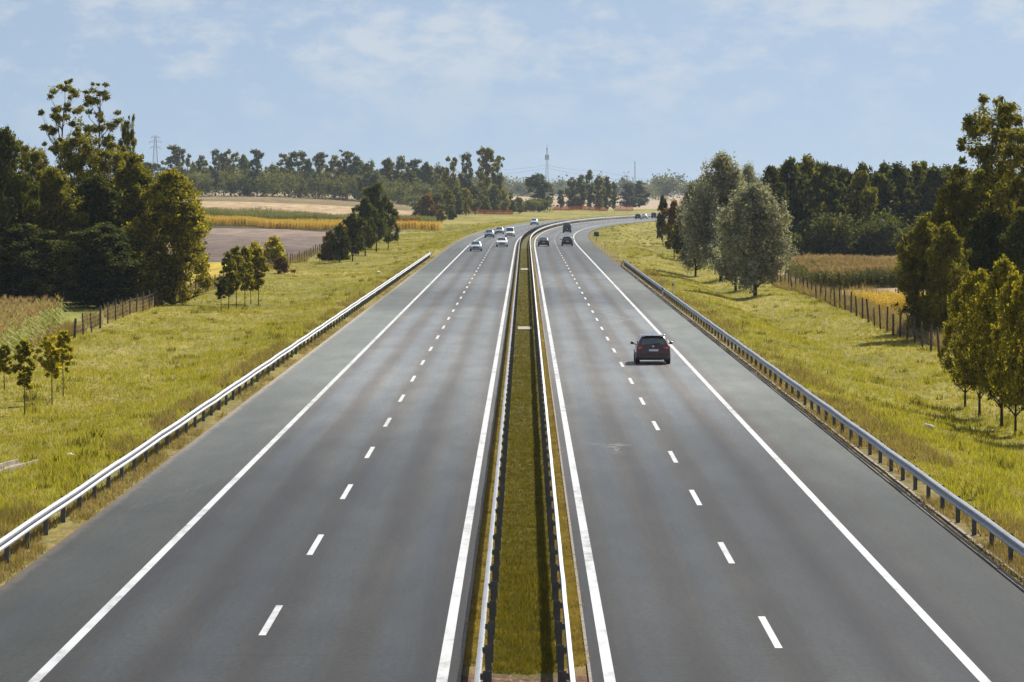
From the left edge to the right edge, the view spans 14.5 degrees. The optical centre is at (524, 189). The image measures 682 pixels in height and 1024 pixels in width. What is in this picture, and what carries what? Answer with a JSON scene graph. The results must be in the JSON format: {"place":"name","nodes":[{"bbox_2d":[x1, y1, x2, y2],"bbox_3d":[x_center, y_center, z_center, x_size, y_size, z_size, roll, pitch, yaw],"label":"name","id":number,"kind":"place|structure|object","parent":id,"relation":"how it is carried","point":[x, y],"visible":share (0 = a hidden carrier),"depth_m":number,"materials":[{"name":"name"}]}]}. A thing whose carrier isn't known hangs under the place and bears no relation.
{"place":"outdoors","nodes":[
{"label":"outdoors","id":0,"kind":"place"},
{"bbox_2d":[0,257,434,583],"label":"dry grass","id":1,"kind":"structure","parent":0,"point":[80,514],"depth_m":126.13,"materials":[{"name":"plant"}]},
{"bbox_2d":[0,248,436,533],"bbox_3d":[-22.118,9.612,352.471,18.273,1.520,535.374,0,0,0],"label":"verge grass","id":2,"kind":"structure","parent":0,"point":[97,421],"depth_m":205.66,"materials":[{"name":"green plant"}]},
{"bbox_2d":[460,248,518,667],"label":"dry grass","id":3,"kind":"structure","parent":0,"point":[471,650],"depth_m":103.11,"materials":[{"name":"plant"}]},
{"bbox_2d":[0,191,1023,681],"bbox_3d":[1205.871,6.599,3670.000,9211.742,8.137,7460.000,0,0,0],"label":"ground","id":4,"kind":"structure","parent":0,"point":[224,239],"depth_m":289.87,"materials":[{"name":"green plant"}]},
{"bbox_2d":[0,124,41,287],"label":"tree","id":5,"kind":"object","parent":4,"relation":"on","point":[16,205],"visible":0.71,"depth_m":341.35,"materials":[{"name":"green plant"}]},
{"bbox_2d":[10,338,37,414],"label":"sapling","id":6,"kind":"object","parent":4,"relation":"on","point":[25,373],"visible":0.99,"depth_m":176.36,"materials":[{"name":"green plant"}]},
{"bbox_2d":[10,139,50,217],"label":"tree","id":7,"kind":"object","parent":4,"relation":"on","point":[35,160],"visible":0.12,"depth_m":355.24,"materials":[{"name":"green plant"}]},
{"bbox_2d":[0,222,70,303],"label":"bush","id":8,"kind":"object","parent":4,"relation":"on","point":[37,260],"visible":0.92,"depth_m":338.27,"materials":[{"name":"green plant"}]},
{"bbox_2d":[0,294,75,362],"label":"corn crop","id":9,"kind":"object","parent":4,"relation":"on","point":[25,319],"visible":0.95,"depth_m":258.48,"materials":[{"name":"green plant"}]},
{"bbox_2d":[35,334,64,402],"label":"sapling","id":10,"kind":"object","parent":4,"relation":"on","point":[51,364],"visible":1,"depth_m":185.85,"materials":[{"name":"green plant"}]},
{"bbox_2d":[23,166,89,303],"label":"tree","id":11,"kind":"object","parent":4,"relation":"on","point":[53,196],"visible":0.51,"depth_m":345.01,"materials":[{"name":"green plant"}]},
{"bbox_2d":[36,78,84,208],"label":"tree","id":12,"kind":"object","parent":4,"relation":"on","point":[56,117],"visible":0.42,"depth_m":367.47,"materials":[{"name":"green plant"}]},
{"bbox_2d":[53,329,73,394],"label":"sapling","id":13,"kind":"object","parent":4,"relation":"on","point":[63,337],"visible":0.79,"depth_m":190.43,"materials":[{"name":"green plant"}]},
{"bbox_2d":[53,125,108,278],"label":"tree","id":14,"kind":"object","parent":4,"relation":"on","point":[76,163],"visible":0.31,"depth_m":357.19,"materials":[{"name":"green plant"}]},
{"bbox_2d":[56,173,134,303],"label":"tree","id":15,"kind":"object","parent":4,"relation":"on","point":[96,191],"visible":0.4,"depth_m":346.82,"materials":[{"name":"green plant"}]},
{"bbox_2d":[43,222,154,307],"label":"bush","id":16,"kind":"object","parent":4,"relation":"on","point":[94,265],"visible":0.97,"depth_m":336.51,"materials":[{"name":"green plant"}]},
{"bbox_2d":[77,82,123,215],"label":"tree","id":17,"kind":"object","parent":4,"relation":"on","point":[90,100],"visible":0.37,"depth_m":371.71,"materials":[{"name":"green plant"}]},
{"bbox_2d":[90,140,144,208],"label":"tree","id":18,"kind":"object","parent":4,"relation":"on","point":[116,160],"visible":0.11,"depth_m":359.13,"materials":[{"name":"green plant"}]},
{"bbox_2d":[117,113,136,194],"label":"tree","id":19,"kind":"object","parent":4,"relation":"on","point":[127,137],"visible":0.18,"depth_m":375.80,"materials":[{"name":"green plant"}]},
{"bbox_2d":[109,153,166,298],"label":"tree","id":20,"kind":"object","parent":4,"relation":"on","point":[134,176],"visible":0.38,"depth_m":350.98,"materials":[{"name":"green plant"}]},
{"bbox_2d":[11,249,320,350],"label":"roadside weeds","id":21,"kind":"object","parent":4,"relation":"on","point":[68,326],"visible":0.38,"depth_m":309.87,"materials":[{"name":"green plant"}]},
{"bbox_2d":[121,167,214,304],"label":"tree","id":22,"kind":"object","parent":4,"relation":"on","point":[176,220],"visible":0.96,"depth_m":343.77,"materials":[{"name":"green plant"}]},
{"bbox_2d":[73,244,320,337],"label":"wire fence","id":23,"kind":"object","parent":4,"relation":"on","point":[317,248],"visible":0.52,"depth_m":313.81,"materials":[{"name":"brown wood"}]},
{"bbox_2d":[0,256,420,564],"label":"dry grass","id":24,"kind":"structure","parent":4,"relation":"on","point":[38,529],"depth_m":153.81,"materials":[{"name":"green plant"}]},
{"bbox_2d":[0,251,428,534],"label":"tall grass","id":25,"kind":"structure","parent":4,"relation":"on","point":[60,451],"depth_m":193.33,"materials":[{"name":"green plant"}]},
{"bbox_2d":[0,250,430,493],"bbox_3d":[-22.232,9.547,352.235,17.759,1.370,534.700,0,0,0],"label":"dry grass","id":26,"kind":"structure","parent":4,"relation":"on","point":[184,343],"depth_m":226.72,"materials":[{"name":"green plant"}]},
{"bbox_2d":[0,252,432,562],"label":"guard rail","id":27,"kind":"object","parent":4,"relation":"on","point":[7,540],"visible":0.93,"depth_m":141.08,"materials":[{"name":"metal"}]},
{"bbox_2d":[216,251,239,308],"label":"tree","id":28,"kind":"object","parent":4,"relation":"on","point":[231,276],"visible":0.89,"depth_m":329.77,"materials":[{"name":"green plant"}]},
{"bbox_2d":[227,245,247,307],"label":"tree","id":29,"kind":"object","parent":4,"relation":"on","point":[237,256],"visible":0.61,"depth_m":335.73,"materials":[{"name":"green plant"}]},
{"bbox_2d":[236,245,254,305],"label":"tree","id":30,"kind":"object","parent":4,"relation":"on","point":[248,278],"visible":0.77,"depth_m":341.71,"materials":[{"name":"green plant"}]},
{"bbox_2d":[247,149,267,196],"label":"tree","id":31,"kind":"object","parent":4,"relation":"on","point":[258,155],"visible":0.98,"depth_m":1689.49,"materials":[{"name":"green plant"}]},
{"bbox_2d":[251,247,271,305],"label":"tree","id":32,"kind":"object","parent":4,"relation":"on","point":[259,260],"visible":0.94,"depth_m":349.77,"materials":[{"name":"green plant"}]},
{"bbox_2d":[263,235,286,267],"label":"tree","id":33,"kind":"object","parent":4,"relation":"on","point":[276,249],"visible":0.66,"depth_m":499.12,"materials":[{"name":"green plant"}]},
{"bbox_2d":[150,162,462,204],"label":"undergrowth","id":34,"kind":"object","parent":4,"relation":"on","point":[269,183],"visible":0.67,"depth_m":1683.26,"materials":[{"name":"green plant"}]},
{"bbox_2d":[201,206,436,221],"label":"corn crop","id":35,"kind":"object","parent":4,"relation":"on","point":[266,213],"visible":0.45,"depth_m":1042.06,"materials":[{"name":"green plant"}]},
{"bbox_2d":[200,214,443,230],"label":"golden crop","id":36,"kind":"object","parent":4,"relation":"on","point":[277,223],"visible":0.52,"depth_m":942.00,"materials":[{"name":"yellow plant"}]},
{"bbox_2d":[0,216,650,681],"bbox_3d":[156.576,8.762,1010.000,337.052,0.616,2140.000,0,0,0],"label":"road surface","id":37,"kind":"object","parent":4,"relation":"on","point":[364,592],"visible":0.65,"depth_m":106.81,"materials":[{"name":"grey asphalt"}]},
{"bbox_2d":[28,219,571,681],"bbox_3d":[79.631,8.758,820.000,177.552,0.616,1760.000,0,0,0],"label":"edge line","id":38,"kind":"object","parent":37,"relation":"on","point":[64,649],"visible":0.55,"depth_m":104.03,"materials":[{"name":"paint"}]},
{"bbox_2d":[259,235,503,634],"bbox_3d":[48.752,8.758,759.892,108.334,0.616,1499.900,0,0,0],"label":"lane dashes","id":39,"kind":"object","parent":37,"relation":"on","point":[270,620],"visible":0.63,"depth_m":104.62,"materials":[{"name":"paint"}]},
{"bbox_2d":[436,219,598,681],"bbox_3d":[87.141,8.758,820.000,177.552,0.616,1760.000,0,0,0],"label":"edge line","id":40,"kind":"object","parent":37,"relation":"on","point":[445,657],"visible":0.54,"depth_m":104.32,"materials":[{"name":"paint"}]},
{"bbox_2d":[326,223,351,261],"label":"tree","id":41,"kind":"object","parent":4,"relation":"on","point":[342,244],"visible":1,"depth_m":539.60,"materials":[{"name":"green plant"}]},
{"bbox_2d":[340,212,368,260],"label":"tree","id":42,"kind":"object","parent":4,"relation":"on","point":[352,223],"visible":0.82,"depth_m":547.74,"materials":[{"name":"green plant"}]},
{"bbox_2d":[351,195,378,255],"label":"tree","id":43,"kind":"object","parent":4,"relation":"on","point":[365,209],"visible":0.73,"depth_m":589.59,"materials":[{"name":"green plant"}]},
{"bbox_2d":[355,158,379,197],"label":"tree","id":44,"kind":"object","parent":4,"relation":"on","point":[372,175],"visible":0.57,"depth_m":1674.54,"materials":[{"name":"green plant"}]},
{"bbox_2d":[360,180,390,251],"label":"tree","id":45,"kind":"object","parent":4,"relation":"on","point":[371,193],"visible":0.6,"depth_m":639.26,"materials":[{"name":"green plant"}]},
{"bbox_2d":[379,201,401,248],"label":"tree","id":46,"kind":"object","parent":4,"relation":"on","point":[390,210],"visible":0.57,"depth_m":659.70,"materials":[{"name":"green plant"}]},
{"bbox_2d":[389,155,419,195],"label":"tree","id":47,"kind":"object","parent":4,"relation":"on","point":[401,174],"visible":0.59,"depth_m":1715.53,"materials":[{"name":"green plant"}]},
{"bbox_2d":[416,193,441,217],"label":"tree","id":48,"kind":"object","parent":4,"relation":"on","point":[424,204],"visible":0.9,"depth_m":1118.93,"materials":[{"name":"green plant"}]},
{"bbox_2d":[440,155,459,204],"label":"tree","id":49,"kind":"object","parent":4,"relation":"on","point":[448,181],"visible":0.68,"depth_m":1538.90,"materials":[{"name":"green plant"}]},
{"bbox_2d":[320,217,589,254],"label":"verge grass","id":50,"kind":"structure","parent":4,"relation":"on","point":[450,236],"depth_m":778.68,"materials":[{"name":"green plant"}]},
{"bbox_2d":[457,152,473,204],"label":"tree","id":51,"kind":"object","parent":4,"relation":"on","point":[466,182],"visible":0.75,"depth_m":1549.24,"materials":[{"name":"green plant"}]},
{"bbox_2d":[399,192,554,211],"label":"undergrowth","id":52,"kind":"object","parent":4,"relation":"on","point":[532,204],"visible":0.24,"depth_m":1619.69,"materials":[{"name":"green plant"}]},
{"bbox_2d":[474,146,497,195],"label":"tree","id":53,"kind":"object","parent":4,"relation":"on","point":[486,154],"visible":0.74,"depth_m":1558.17,"materials":[{"name":"green plant"}]},
{"bbox_2d":[16,163,970,199],"bbox_3d":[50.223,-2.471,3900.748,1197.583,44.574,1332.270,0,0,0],"label":"distant woods","id":54,"kind":"object","parent":4,"relation":"on","point":[657,189],"visible":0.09,"depth_m":3777.73,"materials":[{"name":"green plant"}]},
{"bbox_2d":[457,242,591,681],"bbox_3d":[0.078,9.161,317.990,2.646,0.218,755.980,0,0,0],"label":"median edging","id":55,"kind":"object","parent":4,"relation":"on","point":[469,605],"visible":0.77,"depth_m":105.44,"materials":[{"name":"concrete"}]},
{"bbox_2d":[524,173,554,207],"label":"tree","id":56,"kind":"object","parent":4,"relation":"on","point":[539,183],"visible":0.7,"depth_m":1758.50,"materials":[{"name":"green plant"}]},
{"bbox_2d":[474,214,650,681],"bbox_3d":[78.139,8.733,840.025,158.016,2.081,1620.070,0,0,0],"label":"guard rail","id":57,"kind":"object","parent":4,"relation":"on","point":[488,651],"visible":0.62,"depth_m":102.04,"materials":[{"name":"metal"}]},
{"bbox_2d":[529,215,650,681],"bbox_3d":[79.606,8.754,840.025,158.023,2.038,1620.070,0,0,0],"label":"guard rail","id":58,"kind":"object","parent":4,"relation":"on","point":[561,650],"visible":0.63,"depth_m":102.90,"materials":[{"name":"metal"}]},
{"bbox_2d":[618,182,642,206],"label":"tree","id":59,"kind":"object","parent":4,"relation":"on","point":[628,192],"visible":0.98,"depth_m":2048.87,"materials":[{"name":"green plant"}]},
{"bbox_2d":[655,194,667,241],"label":"tree","id":60,"kind":"object","parent":4,"relation":"on","point":[661,222],"visible":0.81,"depth_m":689.70,"materials":[{"name":"green plant"}]},
{"bbox_2d":[662,199,679,256],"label":"tree","id":61,"kind":"object","parent":4,"relation":"on","point":[670,212],"visible":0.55,"depth_m":584.60,"materials":[{"name":"green plant"}]},
{"bbox_2d":[674,180,707,275],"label":"tree","id":62,"kind":"object","parent":4,"relation":"on","point":[682,256],"visible":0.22,"depth_m":469.69,"materials":[{"name":"green plant"}]},
{"bbox_2d":[675,148,751,281],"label":"tree","id":63,"kind":"object","parent":4,"relation":"on","point":[725,176],"visible":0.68,"depth_m":434.70,"materials":[{"name":"green plant"}]},
{"bbox_2d":[707,200,751,290],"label":"tree","id":64,"kind":"object","parent":4,"relation":"on","point":[729,275],"visible":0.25,"depth_m":399.24,"materials":[{"name":"green plant"}]},
{"bbox_2d":[591,221,895,260],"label":"verge grass","id":65,"kind":"structure","parent":4,"relation":"on","point":[630,246],"depth_m":700.30,"materials":[{"name":"green plant"}]},
{"bbox_2d":[712,178,799,295],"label":"tree","id":66,"kind":"object","parent":4,"relation":"on","point":[757,209],"visible":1,"depth_m":370.61,"materials":[{"name":"green plant"}]},
{"bbox_2d":[761,164,794,223],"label":"tree","id":67,"kind":"object","parent":4,"relation":"on","point":[770,172],"visible":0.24,"depth_m":609.32,"materials":[{"name":"green plant"}]},
{"bbox_2d":[533,216,1023,681],"bbox_3d":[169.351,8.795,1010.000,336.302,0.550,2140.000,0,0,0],"label":"road surface","id":68,"kind":"object","parent":4,"relation":"on","point":[682,599],"visible":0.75,"depth_m":106.50,"materials":[{"name":"grey asphalt"}]},
{"bbox_2d":[534,217,648,681],"bbox_3d":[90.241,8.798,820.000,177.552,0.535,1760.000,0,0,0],"label":"edge line","id":69,"kind":"object","parent":68,"relation":"on","point":[606,658],"visible":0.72,"depth_m":104.92,"materials":[{"name":"paint"}]},
{"bbox_2d":[630,333,672,363],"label":"car","id":70,"kind":"object","parent":68,"relation":"on","point":[652,346],"visible":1,"depth_m":208.43,"materials":[{"name":"black paint"}]},
{"bbox_2d":[554,218,781,647],"bbox_3d":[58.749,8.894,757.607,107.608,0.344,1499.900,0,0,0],"label":"lane dashes","id":71,"kind":"object","parent":68,"relation":"on","point":[770,632],"visible":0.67,"depth_m":102.28,"materials":[{"name":"paint"}]},
{"bbox_2d":[573,220,990,681],"bbox_3d":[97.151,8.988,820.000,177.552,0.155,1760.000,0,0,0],"label":"edge line","id":72,"kind":"object","parent":68,"relation":"on","point":[962,657],"visible":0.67,"depth_m":104.32,"materials":[{"name":"paint"}]},
{"bbox_2d":[775,155,810,229],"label":"tree","id":73,"kind":"object","parent":4,"relation":"on","point":[789,173],"visible":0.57,"depth_m":614.18,"materials":[{"name":"green plant"}]},
{"bbox_2d":[785,153,827,250],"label":"tree","id":74,"kind":"object","parent":4,"relation":"on","point":[808,166],"visible":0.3,"depth_m":619.45,"materials":[{"name":"green plant"}]},
{"bbox_2d":[608,247,1023,540],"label":"verge grass","id":75,"kind":"structure","parent":4,"relation":"on","point":[860,373],"depth_m":202.82,"materials":[{"name":"green plant"}]},
{"bbox_2d":[611,256,1023,584],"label":"dry grass","id":76,"kind":"structure","parent":4,"relation":"on","point":[1001,554],"depth_m":142.46,"materials":[{"name":"plant"}]},
{"bbox_2d":[619,265,1023,592],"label":"road kerb","id":77,"kind":"structure","parent":4,"relation":"on","point":[989,561],"depth_m":128.29,"materials":[{"name":"concrete"}]},
{"bbox_2d":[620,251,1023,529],"bbox_3d":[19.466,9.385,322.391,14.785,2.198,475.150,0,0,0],"label":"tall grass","id":78,"kind":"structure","parent":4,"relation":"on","point":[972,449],"depth_m":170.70,"materials":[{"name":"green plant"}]},
{"bbox_2d":[622,260,1023,563],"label":"guard rail","id":79,"kind":"object","parent":4,"relation":"on","point":[992,527],"visible":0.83,"depth_m":137.88,"materials":[{"name":"metal"}]},
{"bbox_2d":[623,261,1023,562],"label":"dry grass","id":80,"kind":"structure","parent":4,"relation":"on","point":[1017,531],"depth_m":149.68,"materials":[{"name":"green plant"}]},
{"bbox_2d":[800,161,848,254],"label":"tree","id":81,"kind":"object","parent":4,"relation":"on","point":[824,181],"visible":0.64,"depth_m":611.27,"materials":[{"name":"green plant"}]},
{"bbox_2d":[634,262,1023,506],"bbox_3d":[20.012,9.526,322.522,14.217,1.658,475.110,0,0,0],"label":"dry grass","id":82,"kind":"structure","parent":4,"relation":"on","point":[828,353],"depth_m":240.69,"materials":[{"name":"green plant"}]},
{"bbox_2d":[824,168,856,254],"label":"tree","id":83,"kind":"object","parent":4,"relation":"on","point":[844,176],"visible":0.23,"depth_m":616.84,"materials":[{"name":"green plant"}]},
{"bbox_2d":[784,253,910,289],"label":"corn crop","id":84,"kind":"object","parent":4,"relation":"on","point":[833,270],"visible":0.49,"depth_m":406.81,"materials":[{"name":"green plant"}]},
{"bbox_2d":[839,170,887,256],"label":"tree","id":85,"kind":"object","parent":4,"relation":"on","point":[862,198],"visible":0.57,"depth_m":608.88,"materials":[{"name":"green plant"}]},
{"bbox_2d":[777,272,957,355],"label":"wire fence","id":86,"kind":"object","parent":4,"relation":"on","point":[886,319],"visible":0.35,"depth_m":299.89,"materials":[{"name":"brown wood"}]},
{"bbox_2d":[767,206,973,256],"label":"undergrowth","id":87,"kind":"object","parent":4,"relation":"on","point":[880,236],"visible":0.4,"depth_m":600.74,"materials":[{"name":"green plant"}]},
{"bbox_2d":[760,274,1004,361],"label":"roadside weeds","id":88,"kind":"object","parent":4,"relation":"on","point":[808,292],"visible":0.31,"depth_m":318.10,"materials":[{"name":"green plant"}]},
{"bbox_2d":[864,171,909,251],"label":"tree","id":89,"kind":"object","parent":4,"relation":"on","point":[881,182],"visible":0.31,"depth_m":615.10,"materials":[{"name":"green plant"}]},
{"bbox_2d":[849,290,925,309],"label":"golden crop","id":90,"kind":"object","parent":4,"relation":"on","point":[890,297],"visible":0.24,"depth_m":329.08,"materials":[{"name":"yellow plant"}]},
{"bbox_2d":[879,161,919,250],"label":"tree","id":91,"kind":"object","parent":4,"relation":"on","point":[899,176],"visible":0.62,"depth_m":618.70,"materials":[{"name":"green plant"}]},
{"bbox_2d":[891,215,942,338],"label":"tree","id":92,"kind":"object","parent":4,"relation":"on","point":[922,233],"visible":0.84,"depth_m":263.50,"materials":[{"name":"green plant"}]},
{"bbox_2d":[903,160,930,230],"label":"tree","id":93,"kind":"object","parent":4,"relation":"on","point":[917,172],"visible":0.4,"depth_m":624.32,"materials":[{"name":"green plant"}]},
{"bbox_2d":[912,163,948,215],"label":"tree","id":94,"kind":"object","parent":4,"relation":"on","point":[934,180],"visible":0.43,"depth_m":617.08,"materials":[{"name":"green plant"}]},
{"bbox_2d":[920,221,975,335],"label":"tree","id":95,"kind":"object","parent":4,"relation":"on","point":[948,240],"visible":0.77,"depth_m":261.44,"materials":[{"name":"green plant"}]},
{"bbox_2d":[921,175,985,322],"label":"tree","id":96,"kind":"object","parent":4,"relation":"on","point":[953,195],"visible":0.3,"depth_m":281.30,"materials":[{"name":"green plant"}]},
{"bbox_2d":[937,282,970,406],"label":"tree","id":97,"kind":"object","parent":4,"relation":"on","point":[947,332],"visible":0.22,"depth_m":186.81,"materials":[{"name":"green plant"}]},
{"bbox_2d":[951,268,999,415],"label":"tree","id":98,"kind":"object","parent":4,"relation":"on","point":[971,376],"visible":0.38,"depth_m":180.25,"materials":[{"name":"green plant"}]},
{"bbox_2d":[953,208,1013,278],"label":"tree","id":99,"kind":"object","parent":4,"relation":"on","point":[985,231],"visible":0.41,"depth_m":275.03,"materials":[{"name":"green plant"}]},
{"bbox_2d":[944,93,1023,261],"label":"tree","id":100,"kind":"object","parent":4,"relation":"on","point":[984,125],"visible":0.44,"depth_m":283.07,"materials":[{"name":"green plant"}]},
{"bbox_2d":[965,254,1016,427],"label":"tree","id":101,"kind":"object","parent":4,"relation":"on","point":[1002,269],"visible":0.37,"depth_m":173.13,"materials":[{"name":"green plant"}]},
{"bbox_2d":[984,270,1022,434],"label":"tree","id":102,"kind":"object","parent":4,"relation":"on","point":[998,344],"visible":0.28,"depth_m":168.37,"materials":[{"name":"green plant"}]},
{"bbox_2d":[985,116,1023,243],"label":"tree","id":103,"kind":"object","parent":4,"relation":"on","point":[1012,190],"visible":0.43,"depth_m":277.59,"materials":[{"name":"green plant"}]},
{"bbox_2d":[997,207,1023,278],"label":"tree","id":104,"kind":"object","parent":4,"relation":"on","point":[1015,235],"visible":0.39,"depth_m":269.27,"materials":[{"name":"green plant"}]},
{"bbox_2d":[998,274,1023,417],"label":"tree","id":105,"kind":"object","parent":4,"relation":"on","point":[1014,362],"visible":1,"depth_m":162.18,"materials":[{"name":"green plant"}]},
{"bbox_2d":[0,0,1023,193],"label":"sky","id":106,"kind":"structure","parent":0,"point":[608,86],"materials":[{"name":"blue"}]},
{"bbox_2d":[492,249,557,674],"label":"median grass","id":107,"kind":"structure","parent":0,"point":[525,661],"depth_m":108.22,"materials":[{"name":"green plant"}]},
{"bbox_2d":[531,249,589,667],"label":"dry grass","id":108,"kind":"structure","parent":0,"point":[575,621],"depth_m":104.84,"materials":[{"name":"plant"}]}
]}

